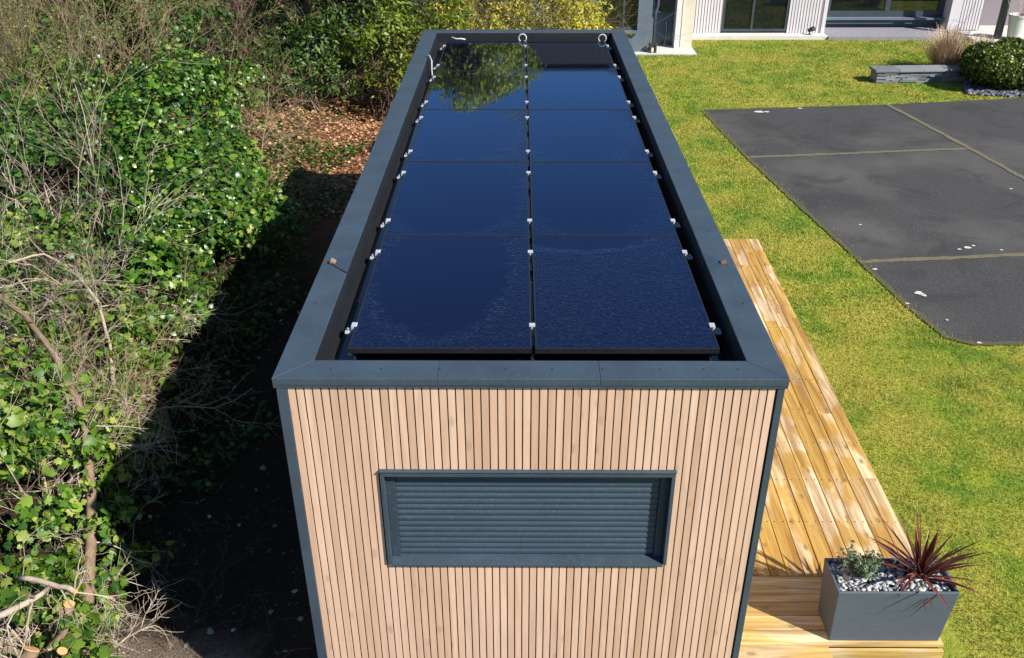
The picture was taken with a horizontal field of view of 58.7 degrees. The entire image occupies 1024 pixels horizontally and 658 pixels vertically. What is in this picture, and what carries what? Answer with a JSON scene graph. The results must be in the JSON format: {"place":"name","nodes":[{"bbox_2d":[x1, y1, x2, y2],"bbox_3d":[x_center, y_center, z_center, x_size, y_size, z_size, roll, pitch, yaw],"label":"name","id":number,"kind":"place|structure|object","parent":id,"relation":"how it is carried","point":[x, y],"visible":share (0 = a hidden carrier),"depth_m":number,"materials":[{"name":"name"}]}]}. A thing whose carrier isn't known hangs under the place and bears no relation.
{"place":"outdoors","nodes":[
{"label":"outdoors","id":0,"kind":"place"},
{"bbox_2d":[0,0,526,657],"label":"ground","id":1,"kind":"structure","parent":0,"point":[260,564],"depth_m":9.38,"materials":[{"name":"soil"}]},
{"bbox_2d":[20,646,39,657],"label":"stump","id":2,"kind":"object","parent":1,"relation":"on","point":[30,652],"visible":1,"depth_m":6.70,"materials":[{"name":"brown wood"}]},
{"bbox_2d":[0,0,112,64],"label":"ivy bush","id":3,"kind":"object","parent":1,"relation":"on","point":[54,24],"visible":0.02,"depth_m":18.32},
{"bbox_2d":[56,647,67,657],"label":"stump","id":4,"kind":"object","parent":1,"relation":"on","point":[61,651],"visible":1,"depth_m":6.87,"materials":[{"name":"wood"}]},
{"bbox_2d":[32,565,92,657],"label":"stump","id":5,"kind":"object","parent":1,"relation":"on","point":[61,635],"visible":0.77,"depth_m":7.11,"materials":[{"name":"wood"}]},
{"bbox_2d":[0,192,128,339],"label":"ivy bush","id":6,"kind":"object","parent":1,"relation":"on","point":[36,216],"visible":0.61,"depth_m":10.27,"materials":[{"name":"green plant"}]},
{"bbox_2d":[0,521,147,657],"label":"ivy bush","id":7,"kind":"object","parent":1,"relation":"on","point":[74,640],"visible":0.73,"depth_m":7.23,"materials":[{"name":"green plant"}]},
{"bbox_2d":[0,586,49,657],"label":"pale stick","id":8,"kind":"object","parent":7,"relation":"on","point":[14,609],"visible":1,"depth_m":6.75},
{"bbox_2d":[17,548,152,632],"bbox_3d":[-3.251,2.049,7.057,0.789,0.643,1.009,-24,37,-35],"label":"pale stick","id":9,"kind":"object","parent":7,"relation":"on","point":[68,588],"visible":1,"depth_m":7.05,"materials":[{"name":"brown wood"}]},
{"bbox_2d":[0,334,147,498],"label":"ivy bush","id":10,"kind":"object","parent":1,"relation":"on","point":[16,417],"visible":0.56,"depth_m":8.09,"materials":[{"name":"green plant"}]},
{"bbox_2d":[0,0,147,76],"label":"ivy bush","id":11,"kind":"object","parent":1,"relation":"on","point":[45,20],"visible":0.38,"depth_m":15.80,"materials":[{"name":"green plant"}]},
{"bbox_2d":[0,61,148,227],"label":"ivy bush","id":12,"kind":"object","parent":1,"relation":"on","point":[28,151],"visible":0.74,"depth_m":11.99,"materials":[{"name":"green plant"}]},
{"bbox_2d":[0,182,167,317],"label":"bare shrub","id":13,"kind":"object","parent":1,"relation":"on","point":[110,231],"visible":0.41,"depth_m":10.54,"materials":[{"name":"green plant"}]},
{"bbox_2d":[0,295,167,604],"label":"leaning branch","id":14,"kind":"object","parent":1,"relation":"on","point":[91,542],"visible":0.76,"depth_m":7.98,"materials":[{"name":"brown plant"}]},
{"bbox_2d":[26,517,134,608],"bbox_3d":[-3.656,1.966,7.713,0.585,1.024,1.176,0,30,0],"label":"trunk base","id":15,"kind":"object","parent":14,"relation":"attached to","point":[83,543],"visible":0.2,"depth_m":7.64,"materials":[{"name":"brown plant"}]},
{"bbox_2d":[0,288,169,450],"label":"ivy bush","id":16,"kind":"object","parent":1,"relation":"on","point":[21,326],"visible":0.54,"depth_m":9.17,"materials":[{"name":"green plant"}]},
{"bbox_2d":[0,316,178,624],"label":"ivy bush","id":17,"kind":"object","parent":1,"relation":"on","point":[66,497],"visible":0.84,"depth_m":7.90,"materials":[{"name":"green plant"}]},
{"bbox_2d":[3,287,183,413],"bbox_3d":[-4.276,0.066,9.642,1.586,1.662,2.144,11,32,20],"label":"ivy bush","id":18,"kind":"object","parent":1,"relation":"on","point":[149,337],"visible":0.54,"depth_m":9.74,"materials":[{"name":"green plant"}]},
{"bbox_2d":[4,471,191,657],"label":"bare shrub","id":19,"kind":"object","parent":1,"relation":"on","point":[105,608],"visible":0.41,"depth_m":7.56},
{"bbox_2d":[0,0,196,99],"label":"bare shrub","id":20,"kind":"object","parent":1,"relation":"on","point":[20,23],"visible":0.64,"depth_m":14.34,"materials":[{"name":"plant"}]},
{"bbox_2d":[0,227,206,512],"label":"bare shrub","id":21,"kind":"object","parent":1,"relation":"on","point":[122,399],"visible":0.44,"depth_m":8.76,"materials":[{"name":"plant"}]},
{"bbox_2d":[0,2,214,263],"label":"bare shrub","id":22,"kind":"object","parent":1,"relation":"on","point":[39,171],"visible":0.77,"depth_m":11.53,"materials":[{"name":"plant"}]},
{"bbox_2d":[2,0,225,91],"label":"bare shrub","id":23,"kind":"object","parent":1,"relation":"on","point":[130,9],"visible":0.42,"depth_m":15.60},
{"bbox_2d":[0,118,230,315],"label":"bare shrub","id":24,"kind":"object","parent":1,"relation":"on","point":[18,202],"visible":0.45,"depth_m":11.19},
{"bbox_2d":[0,177,235,361],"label":"ivy bush","id":25,"kind":"object","parent":1,"relation":"on","point":[157,247],"visible":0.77,"depth_m":10.41,"materials":[{"name":"green plant"}]},
{"bbox_2d":[0,0,242,176],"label":"bare shrub","id":26,"kind":"object","parent":1,"relation":"on","point":[14,49],"visible":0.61,"depth_m":13.35,"materials":[{"name":"plant"}]},
{"bbox_2d":[0,2,251,175],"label":"ivy bush","id":27,"kind":"object","parent":1,"relation":"on","point":[73,76],"visible":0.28,"depth_m":13.57,"materials":[{"name":"green plant"}]},
{"bbox_2d":[4,279,247,505],"bbox_3d":[-4.072,0.446,9.445,3.245,1.827,2.050,-26,39,-37],"label":"bare shrub","id":28,"kind":"object","parent":1,"relation":"on","point":[194,361],"visible":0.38,"depth_m":9.63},
{"bbox_2d":[0,97,261,372],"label":"bare shrub","id":29,"kind":"object","parent":1,"relation":"on","point":[53,282],"visible":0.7,"depth_m":9.92,"materials":[{"name":"plant"}]},
{"bbox_2d":[0,240,283,501],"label":"bare shrub","id":30,"kind":"object","parent":1,"relation":"on","point":[135,391],"visible":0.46,"depth_m":9.04,"materials":[{"name":"beige plant"}]},
{"bbox_2d":[9,220,129,385],"bbox_3d":[-4.431,-0.487,9.730,2.027,1.277,1.033,23,37,35],"label":"curved branch","id":31,"kind":"object","parent":30,"relation":"attached to","point":[99,305],"visible":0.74,"depth_m":9.81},
{"bbox_2d":[0,0,295,179],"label":"bare shrub","id":32,"kind":"object","parent":1,"relation":"on","point":[148,23],"visible":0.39,"depth_m":14.80,"materials":[{"name":"plant"}]},
{"bbox_2d":[46,0,260,70],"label":"ivy bush","id":33,"kind":"object","parent":1,"relation":"on","point":[197,18],"visible":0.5,"depth_m":17.04,"materials":[{"name":"green plant"}]},
{"bbox_2d":[64,477,264,654],"bbox_3d":[-3.450,2.302,8.483,2.135,1.300,1.773,23,37,35],"label":"bare shrub","id":34,"kind":"object","parent":1,"relation":"on","point":[166,567],"visible":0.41,"depth_m":8.29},
{"bbox_2d":[42,9,289,223],"bbox_3d":[-5.381,-3.121,13.553,4.024,3.097,4.139,0,30,0],"label":"ivy bush","id":35,"kind":"object","parent":1,"relation":"on","point":[194,90],"visible":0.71,"depth_m":13.12,"materials":[{"name":"green plant"}]},
{"bbox_2d":[159,405,173,439],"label":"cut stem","id":36,"kind":"object","parent":1,"relation":"on","point":[167,422],"visible":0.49,"depth_m":9.96,"materials":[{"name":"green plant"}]},
{"bbox_2d":[31,277,302,657],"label":"fallen leaves","id":37,"kind":"object","parent":1,"relation":"on","point":[210,630],"visible":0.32,"depth_m":9.07,"materials":[{"name":"brown plant"}]},
{"bbox_2d":[0,213,340,657],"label":"dead leaves","id":38,"kind":"object","parent":1,"relation":"on","point":[221,504],"visible":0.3,"depth_m":8.89,"materials":[{"name":"brown plant"}]},
{"bbox_2d":[0,16,368,657],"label":"bank ivy","id":39,"kind":"object","parent":1,"relation":"on","point":[146,498],"visible":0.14,"depth_m":12.58,"materials":[{"name":"green plant"}]},
{"bbox_2d":[76,115,323,299],"bbox_3d":[-4.468,-1.722,12.640,3.164,2.620,4.202,-12,32,-20],"label":"ivy bush","id":40,"kind":"object","parent":1,"relation":"on","point":[246,201],"visible":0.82,"depth_m":11.78,"materials":[{"name":"green plant"}]},
{"bbox_2d":[199,0,222,18],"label":"tree","id":41,"kind":"object","parent":1,"relation":"on","point":[207,5],"visible":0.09,"depth_m":22.34,"materials":[{"name":"green plant"}]},
{"bbox_2d":[54,121,373,492],"bbox_3d":[-3.852,-1.205,13.579,2.416,1.222,10.046,0,30,0],"label":"ground ivy","id":42,"kind":"object","parent":1,"relation":"on","point":[196,484],"visible":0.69,"depth_m":11.97,"materials":[{"name":"green plant"}]},
{"bbox_2d":[107,0,342,60],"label":"bare shrub","id":43,"kind":"object","parent":1,"relation":"on","point":[250,11],"visible":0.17,"depth_m":19.84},
{"bbox_2d":[175,16,292,128],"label":"ivy bush","id":44,"kind":"object","parent":1,"relation":"on","point":[248,69],"visible":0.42,"depth_m":16.87,"materials":[{"name":"green plant"}]},
{"bbox_2d":[169,38,325,160],"bbox_3d":[-5.096,-4.026,16.755,3.196,2.422,5.165,0,30,0],"label":"bare shrub","id":45,"kind":"object","parent":1,"relation":"on","point":[273,116],"visible":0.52,"depth_m":16.55,"materials":[{"name":"plant"}]},
{"bbox_2d":[195,244,309,347],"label":"bare shrub","id":46,"kind":"object","parent":1,"relation":"on","point":[248,298],"visible":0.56,"depth_m":11.87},
{"bbox_2d":[186,0,323,84],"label":"holly bush","id":47,"kind":"object","parent":1,"relation":"on","point":[257,22],"visible":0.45,"depth_m":19.27,"materials":[{"name":"green plant"}]},
{"bbox_2d":[143,17,412,218],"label":"leaf litter","id":48,"kind":"object","parent":1,"relation":"on","point":[365,125],"visible":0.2,"depth_m":18.35,"materials":[{"name":"plant"}]},
{"bbox_2d":[275,0,325,95],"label":"tree","id":49,"kind":"object","parent":1,"relation":"on","point":[307,4],"visible":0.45,"depth_m":19.39,"materials":[{"name":"green plant"}]},
{"bbox_2d":[253,138,354,218],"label":"bare shrub","id":50,"kind":"object","parent":1,"relation":"on","point":[306,188],"visible":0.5,"depth_m":15.24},
{"bbox_2d":[243,0,365,128],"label":"holly bush","id":51,"kind":"object","parent":1,"relation":"on","point":[297,62],"visible":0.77,"depth_m":18.63,"materials":[{"name":"green plant"}]},
{"bbox_2d":[205,0,413,86],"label":"bare shrub","id":52,"kind":"object","parent":1,"relation":"on","point":[265,23],"visible":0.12,"depth_m":19.93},
{"bbox_2d":[241,0,428,102],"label":"laurel","id":53,"kind":"object","parent":1,"relation":"on","point":[327,25],"visible":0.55,"depth_m":19.05,"materials":[{"name":"green plant"}]},
{"bbox_2d":[253,0,496,85],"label":"laurel","id":54,"kind":"object","parent":1,"relation":"on","point":[402,44],"visible":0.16,"depth_m":19.85,"materials":[{"name":"green plant"}]},
{"bbox_2d":[301,0,450,75],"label":"laurel","id":55,"kind":"object","parent":1,"relation":"on","point":[420,1],"visible":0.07,"depth_m":21.17,"materials":[{"name":"green plant"}]},
{"bbox_2d":[365,19,386,79],"bbox_3d":[-3.206,-9.159,20.962,3.914,6.842,3.756,0,30,0],"label":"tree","id":56,"kind":"object","parent":1,"relation":"on","point":[379,76],"visible":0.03,"depth_m":22.28,"materials":[{"name":"green plant"}]},
{"bbox_2d":[331,0,467,121],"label":"lime shrub","id":57,"kind":"object","parent":1,"relation":"on","point":[403,61],"visible":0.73,"depth_m":18.82,"materials":[{"name":"green plant"}]},
{"bbox_2d":[378,0,513,80],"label":"lime shrub","id":58,"kind":"object","parent":1,"relation":"on","point":[456,19],"visible":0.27,"depth_m":18.53,"materials":[{"name":"green plant"}]},
{"bbox_2d":[333,0,579,68],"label":"forsythia","id":59,"kind":"object","parent":1,"relation":"on","point":[519,12],"visible":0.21,"depth_m":18.38,"materials":[{"name":"yellow plant"}]},
{"bbox_2d":[272,29,789,657],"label":"cabin","id":60,"kind":"object","parent":1,"relation":"on","point":[490,505],"visible":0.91,"depth_m":5.76,"materials":[{"name":"wood"}]},
{"bbox_2d":[425,55,433,80],"bbox_3d":[-1.033,-3.340,11.730,0.066,0.269,0.586,-7,30,-12],"label":"cable","id":61,"kind":"object","parent":60,"relation":"hanging from","point":[429,56],"visible":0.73,"depth_m":11.73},
{"bbox_2d":[440,45,611,51],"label":"mounting rail","id":62,"kind":"object","parent":60,"relation":"attached to","point":[441,48],"visible":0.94,"depth_m":12.82,"materials":[{"name":"metal"}]},
{"bbox_2d":[526,41,615,70],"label":"solar panel","id":63,"kind":"object","parent":62,"relation":"attached to","point":[568,55],"visible":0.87,"depth_m":12.27,"materials":[{"name":"black glass"}]},
{"bbox_2d":[433,64,618,70],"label":"mounting rail","id":64,"kind":"object","parent":60,"relation":"attached to","point":[435,68],"visible":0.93,"depth_m":11.85,"materials":[{"name":"metal"}]},
{"bbox_2d":[437,41,525,70],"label":"solar panel","id":65,"kind":"object","parent":64,"relation":"attached to","point":[483,56],"visible":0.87,"depth_m":12.28,"materials":[{"name":"black glass"}]},
{"bbox_2d":[429,76,623,83],"bbox_3d":[0.182,-3.086,11.349,2.420,0.128,0.060,0,30,0],"label":"mounting rail","id":66,"kind":"object","parent":60,"relation":"attached to","point":[431,79],"visible":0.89,"depth_m":11.32,"materials":[{"name":"metal"}]},
{"bbox_2d":[527,71,630,108],"bbox_3d":[0.755,-2.845,10.846,1.134,0.035,1.716,0,30,0],"label":"solar panel","id":67,"kind":"object","parent":66,"relation":"attached to","point":[575,90],"visible":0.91,"depth_m":10.77,"materials":[{"name":"blue glass"}]},
{"bbox_2d":[421,101,633,108],"bbox_3d":[0.174,-2.532,10.375,2.420,0.128,0.060,0,30,0],"label":"mounting rail","id":68,"kind":"object","parent":60,"relation":"attached to","point":[630,105],"visible":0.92,"depth_m":10.34,"materials":[{"name":"metal"}]},
{"bbox_2d":[425,71,526,108],"bbox_3d":[-0.399,-2.846,10.855,1.134,0.036,1.716,0,30,0],"label":"solar panel","id":69,"kind":"object","parent":68,"relation":"attached to","point":[478,90],"visible":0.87,"depth_m":10.78,"materials":[{"name":"blue glass"}]},
{"bbox_2d":[378,467,676,566],"bbox_3d":[0.096,1.170,5.715,1.798,0.767,0.108,0,30,0],"label":"window","id":70,"kind":"structure","parent":60,"relation":"in","point":[490,517],"depth_m":5.76,"materials":[{"name":"metal"}]},
{"bbox_2d":[416,116,639,124],"bbox_3d":[0.169,-2.233,9.850,2.420,0.128,0.060,0,30,0],"label":"mounting rail","id":71,"kind":"object","parent":60,"relation":"attached to","point":[527,117],"visible":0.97,"depth_m":9.82,"materials":[{"name":"metal"}]},
{"bbox_2d":[404,150,652,159],"bbox_3d":[0.161,-1.680,8.877,2.420,0.128,0.060,0,30,0],"label":"mounting rail","id":72,"kind":"object","parent":60,"relation":"attached to","point":[528,151],"visible":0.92,"depth_m":8.84,"materials":[{"name":"metal"}]},
{"bbox_2d":[408,109,527,161],"bbox_3d":[-0.412,-1.994,9.356,1.134,0.035,1.716,0,30,0],"label":"solar panel","id":73,"kind":"object","parent":72,"relation":"attached to","point":[487,135],"visible":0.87,"depth_m":9.26,"materials":[{"name":"blue glass"}]},
{"bbox_2d":[528,109,649,161],"bbox_3d":[0.742,-1.992,9.348,1.134,0.035,1.716,0,30,0],"label":"solar panel","id":74,"kind":"object","parent":72,"relation":"attached to","point":[597,135],"visible":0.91,"depth_m":9.25,"materials":[{"name":"blue glass"}]},
{"bbox_2d":[397,171,661,180],"bbox_3d":[0.156,-1.381,8.352,2.420,0.128,0.060,0,30,0],"label":"mounting rail","id":75,"kind":"object","parent":60,"relation":"attached to","point":[528,172],"visible":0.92,"depth_m":8.32,"materials":[{"name":"metal"}]},
{"bbox_2d":[380,218,680,229],"bbox_3d":[0.148,-0.827,7.378,2.420,0.128,0.060,0,30,0],"label":"mounting rail","id":76,"kind":"object","parent":60,"relation":"attached to","point":[383,225],"visible":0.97,"depth_m":7.35,"materials":[{"name":"metal"}]},
{"bbox_2d":[384,161,528,235],"bbox_3d":[-0.425,-1.141,7.858,1.134,0.036,1.716,0,30,0],"label":"solar panel","id":77,"kind":"object","parent":76,"relation":"attached to","point":[453,198],"visible":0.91,"depth_m":7.74,"materials":[{"name":"blue glass"}]},
{"bbox_2d":[530,161,677,235],"bbox_3d":[0.729,-1.140,7.849,1.134,0.036,1.716,0,30,0],"label":"solar panel","id":78,"kind":"object","parent":76,"relation":"attached to","point":[573,198],"visible":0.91,"depth_m":7.73,"materials":[{"name":"blue glass"}]},
{"bbox_2d":[370,250,692,262],"bbox_3d":[0.143,-0.528,6.853,2.420,0.128,0.060,0,30,0],"label":"mounting rail","id":79,"kind":"object","parent":60,"relation":"attached to","point":[374,257],"visible":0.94,"depth_m":6.82,"materials":[{"name":"metal"}]},
{"bbox_2d":[345,322,721,336],"bbox_3d":[0.135,0.025,5.880,2.420,0.128,0.060,0,30,0],"label":"mounting rail","id":80,"kind":"object","parent":60,"relation":"attached to","point":[348,330],"visible":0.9,"depth_m":5.85,"materials":[{"name":"metal"}]},
{"bbox_2d":[348,235,531,352],"bbox_3d":[-0.438,-0.289,6.359,1.134,0.036,1.716,0,30,0],"label":"solar panel","id":81,"kind":"object","parent":80,"relation":"attached to","point":[447,294],"visible":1,"depth_m":6.19,"materials":[{"name":"blue glass"}]},
{"bbox_2d":[532,236,719,353],"bbox_3d":[0.716,-0.287,6.351,1.134,0.036,1.716,0,30,1],"label":"solar panel","id":82,"kind":"object","parent":80,"relation":"attached to","point":[616,294],"visible":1,"depth_m":6.18,"materials":[{"name":"blue glass"}]},
{"bbox_2d":[420,0,687,47],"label":"forsythia","id":83,"kind":"object","parent":1,"relation":"on","point":[547,20],"visible":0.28,"depth_m":18.65,"materials":[{"name":"plant"}]},
{"bbox_2d":[488,0,708,83],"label":"forsythia","id":84,"kind":"object","parent":1,"relation":"on","point":[594,18],"visible":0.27,"depth_m":18.82,"materials":[{"name":"yellow plant"}]},
{"bbox_2d":[530,0,1023,54],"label":"house","id":85,"kind":"structure","parent":1,"relation":"on","point":[835,19],"depth_m":26.53,"materials":[{"name":"grey"}]},
{"bbox_2d":[598,0,637,29],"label":"window","id":86,"kind":"structure","parent":85,"relation":"in","point":[625,8],"depth_m":24.58,"materials":[{"name":"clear glass"}]},
{"bbox_2d":[648,43,657,52],"bbox_3d":[3.827,-7.648,24.770,0.246,0.260,0.106,0,30,0],"label":"hose valve","id":87,"kind":"object","parent":85,"relation":"on","point":[655,48],"visible":0.86,"depth_m":24.74,"materials":[{"name":"black plastic"}]},
{"bbox_2d":[652,0,671,12],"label":"window","id":88,"kind":"structure","parent":85,"relation":"in","point":[665,6],"depth_m":25.04,"materials":[{"name":"black glass"}]},
{"bbox_2d":[721,0,790,31],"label":"window","id":89,"kind":"structure","parent":85,"relation":"in","point":[737,15],"depth_m":26.52,"materials":[{"name":"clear glass"}]},
{"bbox_2d":[807,26,814,34],"bbox_3d":[8.686,-8.681,26.453,0.156,0.257,0.230,-22,36,-33],"label":"spotlight","id":90,"kind":"object","parent":85,"relation":"on","point":[811,29],"visible":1,"depth_m":26.39,"materials":[{"name":"black plastic"}]},
{"bbox_2d":[827,0,945,16],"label":"window","id":91,"kind":"structure","parent":85,"relation":"in","point":[836,8],"depth_m":27.19,"materials":[{"name":"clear glass"}]},
{"bbox_2d":[1007,12,1023,37],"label":"white pot","id":92,"kind":"object","parent":85,"relation":"on","point":[1015,25],"visible":0.9,"depth_m":25.70,"materials":[{"name":"ceramic"}]},
{"bbox_2d":[1008,0,1023,15],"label":"bare sapling","id":93,"kind":"object","parent":92,"relation":"in","point":[1020,8],"visible":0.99,"depth_m":25.63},
{"bbox_2d":[635,31,1023,657],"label":"lawn","id":94,"kind":"structure","parent":0,"point":[954,644],"depth_m":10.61,"materials":[{"name":"plant"}]},
{"bbox_2d":[723,239,943,657],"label":"deck","id":95,"kind":"structure","parent":94,"relation":"on","point":[826,497],"depth_m":8.46,"materials":[{"name":"brown wood"}]},
{"bbox_2d":[818,558,959,640],"bbox_3d":[2.905,2.124,7.119,0.909,0.547,0.369,0,30,0],"label":"planter","id":96,"kind":"object","parent":95,"relation":"on","point":[879,615],"visible":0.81,"depth_m":6.98,"materials":[{"name":"plastic"}]},
{"bbox_2d":[836,539,884,579],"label":"silvery herb","id":97,"kind":"object","parent":96,"relation":"in","point":[859,567],"visible":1,"depth_m":6.94,"materials":[{"name":"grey plant"}]},
{"bbox_2d":[830,562,950,590],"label":"slate chippings","id":98,"kind":"object","parent":96,"relation":"on","point":[883,575],"visible":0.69,"depth_m":6.95,"materials":[{"name":"gravel"}]},
{"bbox_2d":[857,506,990,611],"bbox_3d":[3.077,1.693,6.894,0.835,0.632,0.873,-15,33,-24],"label":"spiky cordyline","id":99,"kind":"object","parent":96,"relation":"in","point":[924,568],"visible":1,"depth_m":6.89,"materials":[{"name":"red plant"}]},
{"bbox_2d":[703,98,1023,341],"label":"car park","id":100,"kind":"structure","parent":94,"relation":"on","point":[935,203],"depth_m":15.92,"materials":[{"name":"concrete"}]},
{"bbox_2d":[701,104,1023,345],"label":"car park edge","id":101,"kind":"object","parent":100,"relation":"on","point":[877,276],"visible":1,"depth_m":13.99,"materials":[{"name":"concrete"}]},
{"bbox_2d":[754,108,1012,342],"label":"lichen spots","id":102,"kind":"object","parent":100,"relation":"on","point":[918,292],"visible":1,"depth_m":13.71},
{"bbox_2d":[747,104,1023,262],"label":"parking lines","id":103,"kind":"object","parent":100,"relation":"on","point":[948,257],"visible":1,"depth_m":17.43,"materials":[{"name":"paint"}]},
{"bbox_2d":[869,65,966,83],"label":"slate wall","id":104,"kind":"structure","parent":94,"relation":"on","point":[885,74],"depth_m":22.10,"materials":[{"name":"stone"}]},
{"bbox_2d":[916,22,991,64],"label":"dry grass","id":105,"kind":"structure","parent":94,"relation":"on","point":[950,50],"depth_m":22.73,"materials":[{"name":"plant"}]},
{"bbox_2d":[969,31,1000,44],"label":"dry grass","id":106,"kind":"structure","parent":94,"relation":"on","point":[979,39],"depth_m":23.68,"materials":[{"name":"plant"}]},
{"bbox_2d":[962,74,1023,97],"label":"slate gravel","id":107,"kind":"structure","parent":94,"relation":"on","point":[971,88],"depth_m":21.26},
{"bbox_2d":[956,35,1023,90],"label":"box ball","id":108,"kind":"object","parent":107,"relation":"on","point":[984,63],"visible":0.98,"depth_m":21.16,"materials":[{"name":"green plant"}]}
]}

